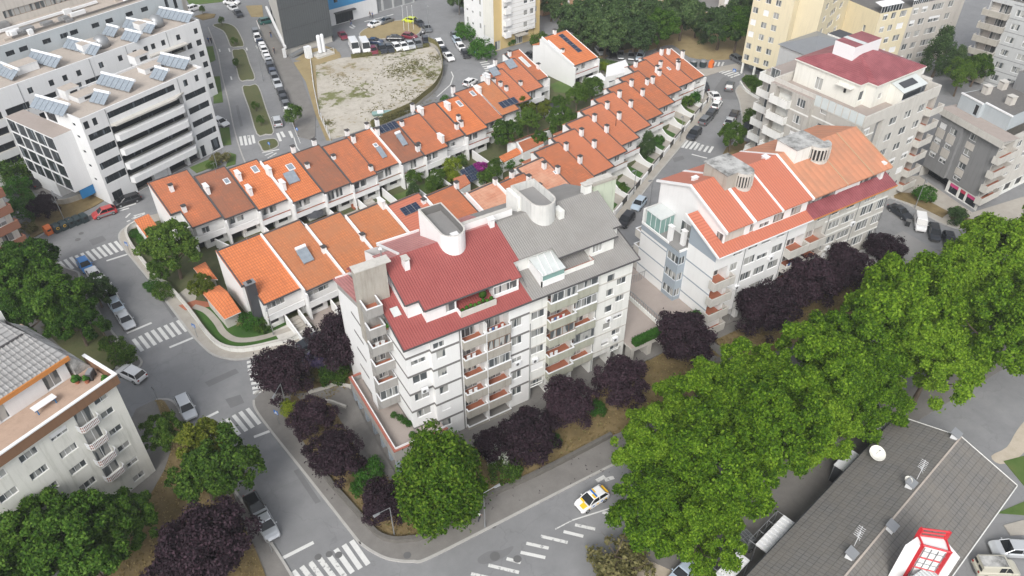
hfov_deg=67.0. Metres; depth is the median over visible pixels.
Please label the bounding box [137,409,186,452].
tree
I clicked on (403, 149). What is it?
terraced house
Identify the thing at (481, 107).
terraced house
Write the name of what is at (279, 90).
parked car
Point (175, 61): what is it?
collector row
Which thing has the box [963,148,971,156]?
window
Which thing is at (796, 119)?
window
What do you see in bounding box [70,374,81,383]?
potted plant
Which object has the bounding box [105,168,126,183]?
window
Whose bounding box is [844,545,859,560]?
roof vent
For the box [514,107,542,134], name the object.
tree
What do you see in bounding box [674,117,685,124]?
front garden
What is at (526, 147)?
garden shed
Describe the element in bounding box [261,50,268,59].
parked car
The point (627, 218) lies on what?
parked car
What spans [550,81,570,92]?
lawn
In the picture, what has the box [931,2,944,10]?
window
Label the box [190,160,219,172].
verge
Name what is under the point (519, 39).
window
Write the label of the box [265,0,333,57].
clinic hall
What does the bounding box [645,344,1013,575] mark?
pavement
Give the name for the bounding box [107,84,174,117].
window
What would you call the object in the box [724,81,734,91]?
parked car
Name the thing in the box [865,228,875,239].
window
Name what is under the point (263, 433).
stop line
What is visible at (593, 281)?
window
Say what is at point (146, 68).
stair hut
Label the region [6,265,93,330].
tree
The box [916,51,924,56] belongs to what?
window
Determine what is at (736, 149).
planting ground
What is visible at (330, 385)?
path wall
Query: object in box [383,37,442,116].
lot hedge fence
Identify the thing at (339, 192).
window
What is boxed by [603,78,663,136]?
terraced house
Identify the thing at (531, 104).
tree
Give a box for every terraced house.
[147,169,227,251]
[193,162,259,243]
[193,233,305,328]
[227,159,291,232]
[260,152,325,220]
[260,219,341,319]
[289,137,353,215]
[305,211,369,273]
[321,137,379,209]
[344,121,401,196]
[345,196,405,248]
[370,117,425,188]
[385,192,429,232]
[395,110,449,180]
[409,102,466,157]
[423,180,478,218]
[436,93,488,159]
[450,81,503,143]
[463,176,505,211]
[469,74,519,134]
[480,64,532,118]
[493,58,543,105]
[497,169,542,194]
[502,49,549,98]
[504,157,569,188]
[521,141,594,185]
[539,127,614,176]
[553,113,627,175]
[570,100,639,162]
[581,89,651,147]
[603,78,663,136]
[615,59,681,111]
[616,67,674,125]
[638,47,693,99]
[656,47,706,98]
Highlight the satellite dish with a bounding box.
[869,445,885,460]
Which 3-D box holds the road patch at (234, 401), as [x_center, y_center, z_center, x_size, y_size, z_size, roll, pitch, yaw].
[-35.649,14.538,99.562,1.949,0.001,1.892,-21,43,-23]
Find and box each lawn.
[195,301,285,345]
[385,190,407,202]
[419,184,436,194]
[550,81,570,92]
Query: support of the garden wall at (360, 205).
on the ground at (988, 420)
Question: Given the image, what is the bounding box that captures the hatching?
[471,511,607,575]
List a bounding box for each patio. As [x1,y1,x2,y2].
[171,288,195,304]
[273,325,293,338]
[306,305,334,327]
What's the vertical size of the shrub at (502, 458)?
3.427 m
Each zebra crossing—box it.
[58,241,123,268]
[132,320,186,351]
[221,408,260,434]
[239,135,254,144]
[247,360,262,393]
[276,131,293,140]
[292,539,369,575]
[480,61,489,70]
[682,140,713,152]
[719,70,740,77]
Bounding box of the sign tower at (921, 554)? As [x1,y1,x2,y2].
[888,527,959,575]
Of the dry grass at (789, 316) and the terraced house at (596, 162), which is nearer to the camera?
the dry grass at (789, 316)
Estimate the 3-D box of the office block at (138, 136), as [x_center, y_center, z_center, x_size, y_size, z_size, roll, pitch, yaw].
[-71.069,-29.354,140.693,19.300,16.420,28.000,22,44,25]
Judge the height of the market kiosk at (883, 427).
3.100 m
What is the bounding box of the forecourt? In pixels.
[27,174,50,194]
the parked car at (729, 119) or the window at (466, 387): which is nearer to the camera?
the window at (466, 387)
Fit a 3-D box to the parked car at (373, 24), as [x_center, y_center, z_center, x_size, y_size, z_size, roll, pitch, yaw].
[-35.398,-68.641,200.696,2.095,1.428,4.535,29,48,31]
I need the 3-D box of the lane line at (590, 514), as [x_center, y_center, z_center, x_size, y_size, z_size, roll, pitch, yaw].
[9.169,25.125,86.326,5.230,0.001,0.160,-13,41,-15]
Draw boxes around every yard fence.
[615,194,628,214]
[629,178,641,197]
[642,164,653,181]
[653,151,664,168]
[664,138,674,155]
[675,125,685,141]
[685,114,694,129]
[695,103,703,117]
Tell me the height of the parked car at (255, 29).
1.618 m
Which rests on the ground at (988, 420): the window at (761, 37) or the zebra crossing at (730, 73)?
the zebra crossing at (730, 73)
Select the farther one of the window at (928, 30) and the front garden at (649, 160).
the window at (928, 30)
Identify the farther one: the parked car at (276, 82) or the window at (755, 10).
the parked car at (276, 82)
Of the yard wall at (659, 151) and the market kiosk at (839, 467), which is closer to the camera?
the market kiosk at (839, 467)
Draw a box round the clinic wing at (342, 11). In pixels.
[328,0,377,25]
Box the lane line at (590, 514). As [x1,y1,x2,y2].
[572,508,608,520]
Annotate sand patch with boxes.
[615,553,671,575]
[991,422,1023,463]
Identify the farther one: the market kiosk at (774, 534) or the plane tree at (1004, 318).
the plane tree at (1004, 318)
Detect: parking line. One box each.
[117,203,135,211]
[125,212,144,221]
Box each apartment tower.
[464,0,539,50]
[740,0,849,74]
[743,29,944,198]
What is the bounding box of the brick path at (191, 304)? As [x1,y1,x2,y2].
[179,300,209,309]
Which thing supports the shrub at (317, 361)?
on the ground at (988, 420)
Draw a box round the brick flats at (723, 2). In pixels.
[718,0,728,6]
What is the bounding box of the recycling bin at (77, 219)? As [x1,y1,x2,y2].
[70,214,82,225]
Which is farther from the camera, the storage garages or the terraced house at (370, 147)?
the storage garages
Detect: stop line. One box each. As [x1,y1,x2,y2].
[126,322,151,333]
[169,337,192,347]
[254,430,269,437]
[282,541,313,558]
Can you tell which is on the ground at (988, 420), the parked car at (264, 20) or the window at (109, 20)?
the parked car at (264, 20)
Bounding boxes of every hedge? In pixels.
[351,43,428,58]
[370,106,410,126]
[599,58,630,64]
[631,308,699,346]
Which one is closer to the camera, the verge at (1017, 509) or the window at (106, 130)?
the verge at (1017, 509)
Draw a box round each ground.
[2,0,1023,575]
[30,195,103,237]
[41,323,119,370]
[104,399,264,575]
[128,75,668,336]
[290,339,720,535]
[315,46,441,139]
[715,279,865,354]
[722,141,745,154]
[894,192,947,217]
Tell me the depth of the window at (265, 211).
126.54 m
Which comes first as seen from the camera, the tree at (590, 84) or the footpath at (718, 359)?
the footpath at (718, 359)
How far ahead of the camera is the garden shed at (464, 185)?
135.86 m
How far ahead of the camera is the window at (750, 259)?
105.21 m
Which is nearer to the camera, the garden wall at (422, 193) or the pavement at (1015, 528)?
the pavement at (1015, 528)
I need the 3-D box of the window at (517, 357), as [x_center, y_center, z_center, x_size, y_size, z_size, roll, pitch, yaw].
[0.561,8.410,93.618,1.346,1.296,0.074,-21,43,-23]
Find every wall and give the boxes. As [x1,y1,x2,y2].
[57,187,94,203]
[124,221,303,351]
[214,239,227,248]
[308,383,350,393]
[322,432,612,542]
[325,399,346,407]
[330,299,339,313]
[357,198,366,208]
[382,188,396,202]
[406,179,425,195]
[430,170,463,193]
[450,159,485,186]
[472,150,502,178]
[615,185,626,197]
[622,166,639,181]
[635,153,651,167]
[649,140,662,154]
[658,128,672,141]
[669,116,683,128]
[676,104,692,117]
[739,81,759,99]
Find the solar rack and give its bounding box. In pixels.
[460,165,478,182]
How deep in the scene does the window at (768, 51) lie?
170.36 m
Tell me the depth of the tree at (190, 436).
85.99 m
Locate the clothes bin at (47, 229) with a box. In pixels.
[42,224,53,235]
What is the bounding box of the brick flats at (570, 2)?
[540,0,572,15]
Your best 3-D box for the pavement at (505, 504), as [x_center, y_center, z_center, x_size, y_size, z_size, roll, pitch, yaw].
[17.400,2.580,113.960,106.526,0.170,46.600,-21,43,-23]
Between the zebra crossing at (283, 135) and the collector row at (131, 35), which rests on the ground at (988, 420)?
the zebra crossing at (283, 135)
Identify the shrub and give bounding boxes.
[0,175,32,198]
[18,220,37,234]
[97,335,126,352]
[106,340,137,365]
[129,228,138,238]
[135,233,143,243]
[142,278,160,292]
[151,281,173,301]
[205,160,216,168]
[208,149,230,165]
[236,311,248,325]
[238,311,263,331]
[253,317,272,333]
[279,398,295,417]
[300,367,320,383]
[303,352,325,368]
[317,363,350,387]
[349,474,372,498]
[352,454,385,481]
[439,94,449,100]
[454,23,475,41]
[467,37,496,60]
[473,161,488,171]
[486,454,523,485]
[487,447,508,464]
[504,159,514,169]
[529,30,547,45]
[549,432,562,446]
[585,534,649,575]
[586,398,606,416]
[613,548,656,575]
[654,134,664,144]
[681,94,694,106]
[688,89,701,102]
[695,30,708,44]
[742,74,757,85]
[742,107,756,122]
[751,80,762,91]
[910,184,938,202]
[947,205,969,225]
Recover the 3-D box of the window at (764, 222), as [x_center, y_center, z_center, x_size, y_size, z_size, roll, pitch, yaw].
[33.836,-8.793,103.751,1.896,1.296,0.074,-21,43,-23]
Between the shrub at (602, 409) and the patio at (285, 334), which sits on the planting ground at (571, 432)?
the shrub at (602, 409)
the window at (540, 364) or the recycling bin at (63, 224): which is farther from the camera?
the recycling bin at (63, 224)
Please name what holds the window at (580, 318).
in the apartment block at (577, 255)
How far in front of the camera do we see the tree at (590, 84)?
162.29 m
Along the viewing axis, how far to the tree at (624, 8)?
180.54 m
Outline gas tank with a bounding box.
[303,34,334,58]
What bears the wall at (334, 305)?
on the pavement at (187, 318)
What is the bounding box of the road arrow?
[595,475,614,481]
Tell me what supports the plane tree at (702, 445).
on the pavement at (795, 497)
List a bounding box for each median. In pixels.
[214,23,242,46]
[233,49,253,80]
[243,84,272,134]
[259,139,277,150]
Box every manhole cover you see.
[314,554,321,559]
[325,551,332,556]
[335,552,341,557]
[403,552,410,558]
[490,552,499,560]
[513,555,521,562]
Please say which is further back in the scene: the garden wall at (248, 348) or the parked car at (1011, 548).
the garden wall at (248, 348)
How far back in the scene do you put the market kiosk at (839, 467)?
88.13 m
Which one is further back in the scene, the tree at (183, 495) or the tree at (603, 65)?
the tree at (603, 65)
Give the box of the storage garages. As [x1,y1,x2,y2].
[376,0,414,11]
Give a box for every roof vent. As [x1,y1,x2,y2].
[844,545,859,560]
[886,518,899,534]
[905,475,918,489]
[950,427,962,439]
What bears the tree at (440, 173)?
on the ground at (988, 420)
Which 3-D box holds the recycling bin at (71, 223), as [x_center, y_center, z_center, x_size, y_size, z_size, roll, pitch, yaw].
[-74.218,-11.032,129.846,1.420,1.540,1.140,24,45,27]
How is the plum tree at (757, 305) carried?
on the planting ground at (793, 341)
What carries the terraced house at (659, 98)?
on the ground at (988, 420)
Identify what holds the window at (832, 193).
in the apartment block at (845, 178)
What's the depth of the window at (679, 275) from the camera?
108.15 m
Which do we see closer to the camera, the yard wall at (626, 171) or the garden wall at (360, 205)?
the garden wall at (360, 205)
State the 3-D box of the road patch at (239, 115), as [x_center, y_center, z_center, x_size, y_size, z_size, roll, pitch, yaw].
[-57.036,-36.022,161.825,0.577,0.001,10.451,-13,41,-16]
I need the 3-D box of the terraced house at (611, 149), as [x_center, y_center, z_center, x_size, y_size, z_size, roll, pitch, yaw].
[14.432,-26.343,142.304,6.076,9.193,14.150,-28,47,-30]
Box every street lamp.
[51,190,63,219]
[266,307,273,334]
[271,384,285,401]
[373,508,394,534]
[483,484,500,527]
[914,179,927,208]
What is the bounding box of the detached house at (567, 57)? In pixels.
[533,28,599,86]
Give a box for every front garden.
[616,180,630,192]
[628,166,642,177]
[641,153,653,162]
[655,143,664,149]
[663,128,675,136]
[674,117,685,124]
[684,107,694,113]
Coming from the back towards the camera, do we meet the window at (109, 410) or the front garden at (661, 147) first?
the front garden at (661, 147)
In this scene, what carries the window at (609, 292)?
in the apartment block at (577, 255)
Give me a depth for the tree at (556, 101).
159.02 m
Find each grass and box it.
[103,400,262,575]
[287,345,720,535]
[291,357,708,533]
[716,281,855,353]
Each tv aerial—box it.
[854,525,865,545]
[917,459,927,478]
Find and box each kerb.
[56,262,142,368]
[118,227,295,360]
[156,398,292,575]
[208,27,245,162]
[212,23,243,47]
[232,48,255,81]
[242,84,273,136]
[253,400,613,562]
[258,138,278,151]
[618,99,711,228]
[732,82,743,144]
[890,197,965,229]
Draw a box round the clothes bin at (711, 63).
[708,59,713,67]
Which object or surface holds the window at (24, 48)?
in the office block at (49, 32)
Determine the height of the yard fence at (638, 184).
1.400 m
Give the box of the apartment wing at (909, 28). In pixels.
[842,0,964,61]
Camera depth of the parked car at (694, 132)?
152.96 m
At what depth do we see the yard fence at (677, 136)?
153.08 m
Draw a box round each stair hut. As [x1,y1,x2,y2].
[3,57,39,76]
[56,82,79,100]
[68,87,93,103]
[127,49,149,64]
[136,60,160,74]
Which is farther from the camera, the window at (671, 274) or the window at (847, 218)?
the window at (847, 218)
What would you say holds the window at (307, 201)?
in the terraced house at (295, 183)
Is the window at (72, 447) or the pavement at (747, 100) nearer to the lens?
the window at (72, 447)
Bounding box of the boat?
[372,110,390,115]
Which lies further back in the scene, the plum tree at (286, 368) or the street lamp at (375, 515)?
the plum tree at (286, 368)
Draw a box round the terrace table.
[30,393,56,414]
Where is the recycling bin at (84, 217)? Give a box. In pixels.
[78,212,88,223]
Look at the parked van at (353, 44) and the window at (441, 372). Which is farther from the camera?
the parked van at (353, 44)
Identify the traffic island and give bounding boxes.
[360,20,420,38]
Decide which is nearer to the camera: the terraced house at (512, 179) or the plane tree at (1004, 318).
the plane tree at (1004, 318)
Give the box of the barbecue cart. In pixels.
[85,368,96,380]
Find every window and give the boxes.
[0,217,6,226]
[0,404,9,421]
[0,468,6,478]
[0,486,18,503]
[1,232,14,240]
[2,0,68,18]
[5,50,14,56]
[18,446,38,463]
[19,45,27,51]
[27,87,33,93]
[29,463,48,480]
[42,38,50,43]
[42,369,61,389]
[46,112,57,122]
[48,481,58,487]
[49,425,67,441]
[59,442,77,458]
[60,32,68,38]
[69,459,86,475]
[70,29,77,35]
[73,405,94,427]
[78,476,95,488]
[83,121,89,129]
[83,424,103,444]
[88,126,110,140]
[91,22,99,27]
[92,117,97,125]
[92,442,111,460]
[94,140,116,155]
[94,394,106,404]
[100,154,121,169]
[100,406,113,418]
[101,458,119,476]
[105,18,112,22]
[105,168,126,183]
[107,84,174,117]
[109,424,121,435]
[112,188,122,199]
[117,440,129,451]
[125,11,132,16]
[125,456,137,467]
[132,470,144,481]
[140,55,147,60]
[141,6,147,11]
[184,86,205,100]
[189,100,209,114]
[189,227,197,236]
[192,113,212,127]
[196,39,201,45]
[196,126,216,139]
[200,145,206,156]
[201,223,209,233]
[211,137,219,150]
[228,217,235,224]
[236,214,243,221]
[262,208,268,215]
[267,297,284,308]
[269,205,276,212]
[295,201,301,208]
[303,198,310,205]
[308,283,328,295]
[328,191,334,200]
[335,11,353,23]
[336,188,342,196]
[354,182,359,188]
[360,179,366,186]
[372,335,382,343]
[374,353,385,361]
[377,371,388,378]
[378,170,383,179]
[380,385,398,400]
[385,167,391,176]
[403,162,408,171]
[410,160,416,168]
[410,353,425,365]
[413,372,427,383]
[415,392,429,400]
[417,406,430,417]
[433,340,444,349]
[436,349,445,358]
[438,367,446,376]
[439,385,448,393]
[441,401,449,410]
[442,418,450,425]
[446,302,454,311]
[461,325,474,337]
[462,347,475,355]
[464,365,476,372]
[465,383,476,389]
[485,315,499,327]
[488,333,510,350]
[488,351,510,367]
[489,372,500,379]
[494,280,516,294]
[495,41,499,49]
[512,317,521,327]
[512,335,521,345]
[512,353,520,362]
[512,370,520,379]
[512,386,520,395]
[515,36,521,43]
[530,377,541,387]
[531,309,543,319]
[531,326,543,337]
[531,344,542,354]
[531,361,542,370]
[546,344,559,351]
[547,309,561,317]
[549,321,574,339]
[551,285,577,303]
[573,328,593,343]
[575,316,582,322]
[576,293,596,308]
[577,276,598,290]
[593,244,601,252]
[601,338,608,345]
[603,322,609,329]
[604,304,611,312]
[606,288,613,296]
[607,273,614,281]
[610,344,617,350]
[611,328,619,335]
[613,311,621,318]
[615,294,623,301]
[617,276,625,284]
[662,282,672,295]
[665,266,675,280]
[667,250,677,263]
[673,288,679,295]
[676,272,681,280]
[679,256,684,264]
[680,220,690,237]
[716,230,723,242]
[724,227,744,241]
[729,262,737,271]
[740,270,750,280]
[743,254,754,265]
[750,19,755,25]
[750,280,760,287]
[753,7,757,13]
[753,264,764,274]
[757,249,767,259]
[758,34,763,40]
[759,217,769,227]
[761,22,766,28]
[763,10,768,16]
[763,60,768,66]
[765,48,770,54]
[767,258,778,268]
[768,37,773,43]
[770,25,776,31]
[770,67,780,77]
[771,243,782,253]
[773,12,778,18]
[773,213,783,221]
[776,0,781,6]
[786,237,794,245]
[790,205,800,215]
[792,114,801,124]
[796,98,805,108]
[805,230,812,237]
[807,191,834,204]
[814,77,822,90]
[821,251,828,257]
[824,234,834,244]
[828,219,839,229]
[836,228,849,238]
[838,182,857,192]
[841,212,854,223]
[850,234,862,245]
[855,218,868,230]
[858,91,863,100]
[860,174,877,182]
[860,203,873,215]
[863,127,869,134]
[864,195,875,202]
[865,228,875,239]
[870,213,880,224]
[875,198,885,209]
[883,132,891,141]
[888,46,895,52]
[888,116,896,125]
[892,34,899,40]
[892,142,900,150]
[895,166,902,173]
[896,22,902,28]
[898,125,906,134]
[899,10,906,16]
[901,151,907,158]
[903,109,911,118]
[906,135,913,143]
[911,119,919,128]
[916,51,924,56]
[917,18,923,24]
[917,104,924,112]
[920,38,931,45]
[921,6,927,12]
[924,27,935,33]
[927,15,939,22]
[929,150,935,157]
[930,171,948,183]
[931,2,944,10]
[934,136,941,144]
[939,156,945,163]
[940,122,946,129]
[944,142,951,150]
[950,128,956,135]
[953,174,960,181]
[958,162,965,169]
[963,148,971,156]
[969,133,977,141]
[984,44,996,52]
[989,32,1000,39]
[989,75,998,80]
[994,19,1006,27]
[995,61,1003,68]
[999,4,1012,13]
[999,49,1008,56]
[1005,36,1014,43]
[1010,23,1019,30]
[1010,66,1020,73]
[1015,10,1023,17]
[1016,54,1023,61]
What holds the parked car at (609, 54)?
on the ground at (988, 420)
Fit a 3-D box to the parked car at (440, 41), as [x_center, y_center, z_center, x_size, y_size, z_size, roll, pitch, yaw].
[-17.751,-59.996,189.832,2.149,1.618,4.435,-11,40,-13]
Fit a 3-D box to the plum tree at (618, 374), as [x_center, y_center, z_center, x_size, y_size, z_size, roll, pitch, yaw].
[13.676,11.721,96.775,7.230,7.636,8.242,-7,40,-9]
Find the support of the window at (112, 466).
in the apartment block at (81, 435)
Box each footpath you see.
[295,386,397,479]
[441,268,844,450]
[689,348,721,363]
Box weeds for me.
[320,42,444,126]
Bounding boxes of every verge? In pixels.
[12,181,35,221]
[187,0,223,4]
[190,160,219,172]
[195,13,215,19]
[206,46,215,62]
[213,76,222,103]
[220,127,230,145]
[226,153,235,166]
[246,5,262,16]
[294,52,340,140]
[295,46,337,60]
[999,502,1023,514]
[1004,456,1023,484]
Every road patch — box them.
[89,236,105,244]
[143,274,175,317]
[205,369,238,386]
[225,395,243,407]
[236,105,242,126]
[294,469,320,503]
[443,64,447,75]
[477,546,512,563]
[673,156,683,161]
[714,77,737,99]
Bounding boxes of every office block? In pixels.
[0,0,183,63]
[0,0,188,23]
[0,14,217,186]
[5,56,222,204]
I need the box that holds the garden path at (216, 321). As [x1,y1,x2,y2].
[192,304,290,341]
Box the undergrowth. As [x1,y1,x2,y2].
[578,30,674,55]
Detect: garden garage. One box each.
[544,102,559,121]
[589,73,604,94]
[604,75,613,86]
[605,60,627,87]
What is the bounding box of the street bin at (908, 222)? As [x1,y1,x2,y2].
[905,218,911,226]
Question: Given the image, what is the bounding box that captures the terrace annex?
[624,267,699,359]
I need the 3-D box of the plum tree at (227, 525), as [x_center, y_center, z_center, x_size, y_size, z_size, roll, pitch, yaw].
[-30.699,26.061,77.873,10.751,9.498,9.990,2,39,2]
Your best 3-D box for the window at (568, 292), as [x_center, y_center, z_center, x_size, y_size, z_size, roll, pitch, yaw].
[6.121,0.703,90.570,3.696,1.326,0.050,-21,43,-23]
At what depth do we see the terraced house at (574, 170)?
132.60 m
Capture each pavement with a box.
[29,267,139,366]
[100,400,289,575]
[120,70,710,358]
[254,247,942,559]
[257,19,314,139]
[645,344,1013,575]
[698,63,743,75]
[735,74,759,142]
[892,176,1023,227]
[1004,520,1023,535]
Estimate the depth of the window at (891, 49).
176.15 m
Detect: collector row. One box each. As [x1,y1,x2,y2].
[0,61,19,79]
[28,49,61,67]
[29,94,70,116]
[62,36,101,55]
[89,88,110,104]
[96,71,135,91]
[102,23,119,36]
[120,28,142,42]
[122,17,156,33]
[149,65,169,80]
[156,6,193,22]
[157,52,190,69]
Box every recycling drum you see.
[690,59,697,67]
[699,59,706,67]
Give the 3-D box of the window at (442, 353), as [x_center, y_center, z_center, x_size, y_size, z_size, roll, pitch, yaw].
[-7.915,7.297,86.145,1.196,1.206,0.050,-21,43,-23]
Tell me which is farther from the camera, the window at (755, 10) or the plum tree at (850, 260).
the window at (755, 10)
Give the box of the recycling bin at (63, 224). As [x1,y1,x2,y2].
[57,219,68,230]
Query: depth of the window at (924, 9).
173.12 m
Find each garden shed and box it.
[134,214,158,239]
[453,174,470,192]
[499,148,521,171]
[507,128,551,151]
[516,137,543,159]
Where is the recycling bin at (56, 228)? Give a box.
[50,222,61,233]
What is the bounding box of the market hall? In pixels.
[745,418,1017,575]
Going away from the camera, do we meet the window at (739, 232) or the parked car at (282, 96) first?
the window at (739, 232)
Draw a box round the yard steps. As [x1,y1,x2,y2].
[284,308,313,339]
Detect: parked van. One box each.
[348,36,360,53]
[359,36,370,52]
[718,529,756,559]
[743,121,752,130]
[913,210,928,232]
[971,554,1020,575]
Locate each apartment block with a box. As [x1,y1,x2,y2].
[0,187,26,272]
[0,311,155,513]
[333,202,532,471]
[470,173,640,399]
[633,150,814,332]
[744,125,941,279]
[919,70,1023,210]
[967,0,1023,85]
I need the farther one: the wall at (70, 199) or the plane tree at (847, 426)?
the wall at (70, 199)
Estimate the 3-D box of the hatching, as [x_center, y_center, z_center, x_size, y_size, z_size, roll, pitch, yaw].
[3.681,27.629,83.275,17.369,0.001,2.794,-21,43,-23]
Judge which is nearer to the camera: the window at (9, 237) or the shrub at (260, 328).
the shrub at (260, 328)
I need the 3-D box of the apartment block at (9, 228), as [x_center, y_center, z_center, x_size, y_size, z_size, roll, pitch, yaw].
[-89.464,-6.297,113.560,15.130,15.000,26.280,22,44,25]
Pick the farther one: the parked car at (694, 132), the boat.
the boat
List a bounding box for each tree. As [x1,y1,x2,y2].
[0,157,31,184]
[0,236,60,277]
[0,244,62,322]
[0,288,40,332]
[0,484,68,575]
[0,519,35,575]
[5,193,38,219]
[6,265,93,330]
[17,487,135,575]
[24,190,61,218]
[41,293,112,346]
[85,271,118,307]
[87,486,158,550]
[131,217,202,278]
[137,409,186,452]
[138,519,230,575]
[145,256,176,280]
[154,492,264,575]
[163,446,236,503]
[171,418,266,503]
[172,415,222,460]
[186,272,214,300]
[218,16,224,23]
[230,37,237,45]
[232,58,238,67]
[248,338,313,407]
[250,101,259,110]
[256,115,264,125]
[281,102,302,128]
[284,394,341,442]
[300,424,368,489]
[302,304,353,371]
[360,475,404,525]
[390,418,493,544]
[405,169,424,184]
[406,181,419,195]
[425,175,438,192]
[429,167,445,189]
[442,157,461,175]
[446,170,460,182]
[447,0,463,14]
[456,154,467,165]
[472,426,512,463]
[476,166,498,184]
[487,157,504,176]
[491,118,523,152]
[497,405,562,468]
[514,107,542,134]
[519,95,536,110]
[531,129,548,142]
[536,100,551,119]
[540,0,567,21]
[542,374,599,429]
[545,104,576,133]
[551,0,597,42]
[551,94,565,106]
[564,81,589,111]
[580,8,630,58]
[582,76,603,99]
[583,0,611,15]
[591,354,649,410]
[599,61,608,73]
[602,0,651,48]
[604,457,705,559]
[609,393,690,486]
[617,13,658,51]
[618,182,627,191]
[639,130,655,158]
[642,0,672,12]
[644,6,682,50]
[651,354,744,431]
[655,307,717,366]
[655,479,747,575]
[658,398,779,522]
[665,0,705,40]
[682,1,708,37]
[697,3,744,49]
[707,336,798,396]
[717,120,748,152]
[717,366,835,488]
[721,5,751,52]
[728,0,752,7]
[733,278,805,343]
[767,320,875,418]
[773,251,842,310]
[781,377,865,472]
[794,294,912,381]
[821,353,917,446]
[825,241,874,292]
[842,249,973,359]
[863,232,909,261]
[891,319,987,413]
[910,244,1017,341]
[919,24,957,77]
[940,211,1023,290]
[943,56,977,96]
[947,44,968,76]
[947,275,1023,376]
[964,53,995,86]
[1010,263,1023,292]
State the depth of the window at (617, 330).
101.50 m
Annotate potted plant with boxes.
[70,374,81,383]
[82,375,89,383]
[101,375,108,380]
[390,411,397,417]
[396,414,403,420]
[400,417,407,423]
[405,421,412,426]
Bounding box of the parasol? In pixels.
[306,209,323,218]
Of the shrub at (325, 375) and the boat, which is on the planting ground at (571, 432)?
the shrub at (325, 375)
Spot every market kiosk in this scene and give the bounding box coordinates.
[713,548,749,575]
[747,511,793,560]
[828,450,858,482]
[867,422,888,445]
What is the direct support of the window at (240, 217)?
in the terraced house at (233, 205)
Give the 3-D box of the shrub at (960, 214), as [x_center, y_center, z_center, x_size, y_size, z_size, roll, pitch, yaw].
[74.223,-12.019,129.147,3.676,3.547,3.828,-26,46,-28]
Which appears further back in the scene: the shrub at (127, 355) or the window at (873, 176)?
the window at (873, 176)
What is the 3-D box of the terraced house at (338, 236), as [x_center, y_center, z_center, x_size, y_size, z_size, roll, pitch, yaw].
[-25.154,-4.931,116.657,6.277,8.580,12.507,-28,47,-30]
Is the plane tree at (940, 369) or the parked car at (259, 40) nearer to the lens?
the plane tree at (940, 369)
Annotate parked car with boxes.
[27,177,41,188]
[75,255,92,273]
[84,265,101,278]
[91,204,117,219]
[103,290,120,299]
[107,295,125,315]
[113,191,141,207]
[114,308,136,330]
[115,363,147,384]
[174,392,197,421]
[187,4,202,11]
[215,116,229,127]
[222,0,239,4]
[227,4,237,11]
[233,8,243,17]
[242,490,265,517]
[252,27,259,33]
[253,32,261,41]
[253,505,280,541]
[256,38,264,46]
[258,16,274,24]
[260,44,268,50]
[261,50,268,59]
[263,53,270,60]
[264,57,272,63]
[266,61,275,72]
[268,67,277,73]
[270,71,279,79]
[271,115,282,127]
[272,78,282,88]
[276,86,287,96]
[278,93,289,101]
[281,99,288,106]
[295,331,323,350]
[337,31,347,39]
[367,20,380,27]
[367,37,383,43]
[370,45,378,54]
[377,42,387,53]
[379,16,393,24]
[385,43,394,52]
[386,34,404,41]
[391,41,401,51]
[398,41,409,50]
[401,31,417,39]
[402,16,416,23]
[405,40,415,49]
[413,19,424,26]
[413,38,422,47]
[422,23,431,31]
[422,35,429,44]
[434,37,444,45]
[440,46,448,52]
[442,52,454,61]
[452,35,460,43]
[455,41,465,51]
[460,48,470,58]
[462,77,477,86]
[524,50,532,57]
[574,484,609,513]
[594,45,603,55]
[606,46,616,57]
[616,50,624,59]
[618,209,635,228]
[627,50,635,60]
[630,195,646,210]
[635,49,644,60]
[668,561,693,575]
[686,125,701,140]
[698,114,712,125]
[705,82,709,91]
[705,107,718,118]
[707,91,721,100]
[710,100,722,108]
[723,116,735,125]
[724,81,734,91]
[729,53,745,64]
[729,109,740,119]
[887,203,912,220]
[927,221,941,241]
[941,230,955,244]
[987,537,1023,557]
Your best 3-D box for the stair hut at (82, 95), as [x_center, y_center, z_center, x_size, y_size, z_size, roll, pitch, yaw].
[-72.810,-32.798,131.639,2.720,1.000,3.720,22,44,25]
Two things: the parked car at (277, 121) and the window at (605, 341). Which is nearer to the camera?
the window at (605, 341)
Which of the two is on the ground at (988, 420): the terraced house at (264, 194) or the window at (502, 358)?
the terraced house at (264, 194)
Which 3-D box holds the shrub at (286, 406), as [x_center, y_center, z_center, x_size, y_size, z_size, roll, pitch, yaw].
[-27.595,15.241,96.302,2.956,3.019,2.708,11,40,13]
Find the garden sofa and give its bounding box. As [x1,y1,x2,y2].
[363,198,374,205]
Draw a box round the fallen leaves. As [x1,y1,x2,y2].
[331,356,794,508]
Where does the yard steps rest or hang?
on the pavement at (187, 318)
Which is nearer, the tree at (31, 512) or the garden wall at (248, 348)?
the tree at (31, 512)
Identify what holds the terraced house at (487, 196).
on the ground at (988, 420)
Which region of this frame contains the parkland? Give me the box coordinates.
[598,12,745,59]
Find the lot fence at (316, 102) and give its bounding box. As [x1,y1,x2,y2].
[309,52,330,139]
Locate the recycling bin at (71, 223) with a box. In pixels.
[64,217,75,228]
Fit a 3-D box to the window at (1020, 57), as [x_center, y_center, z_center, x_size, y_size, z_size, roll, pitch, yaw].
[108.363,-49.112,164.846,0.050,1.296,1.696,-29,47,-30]

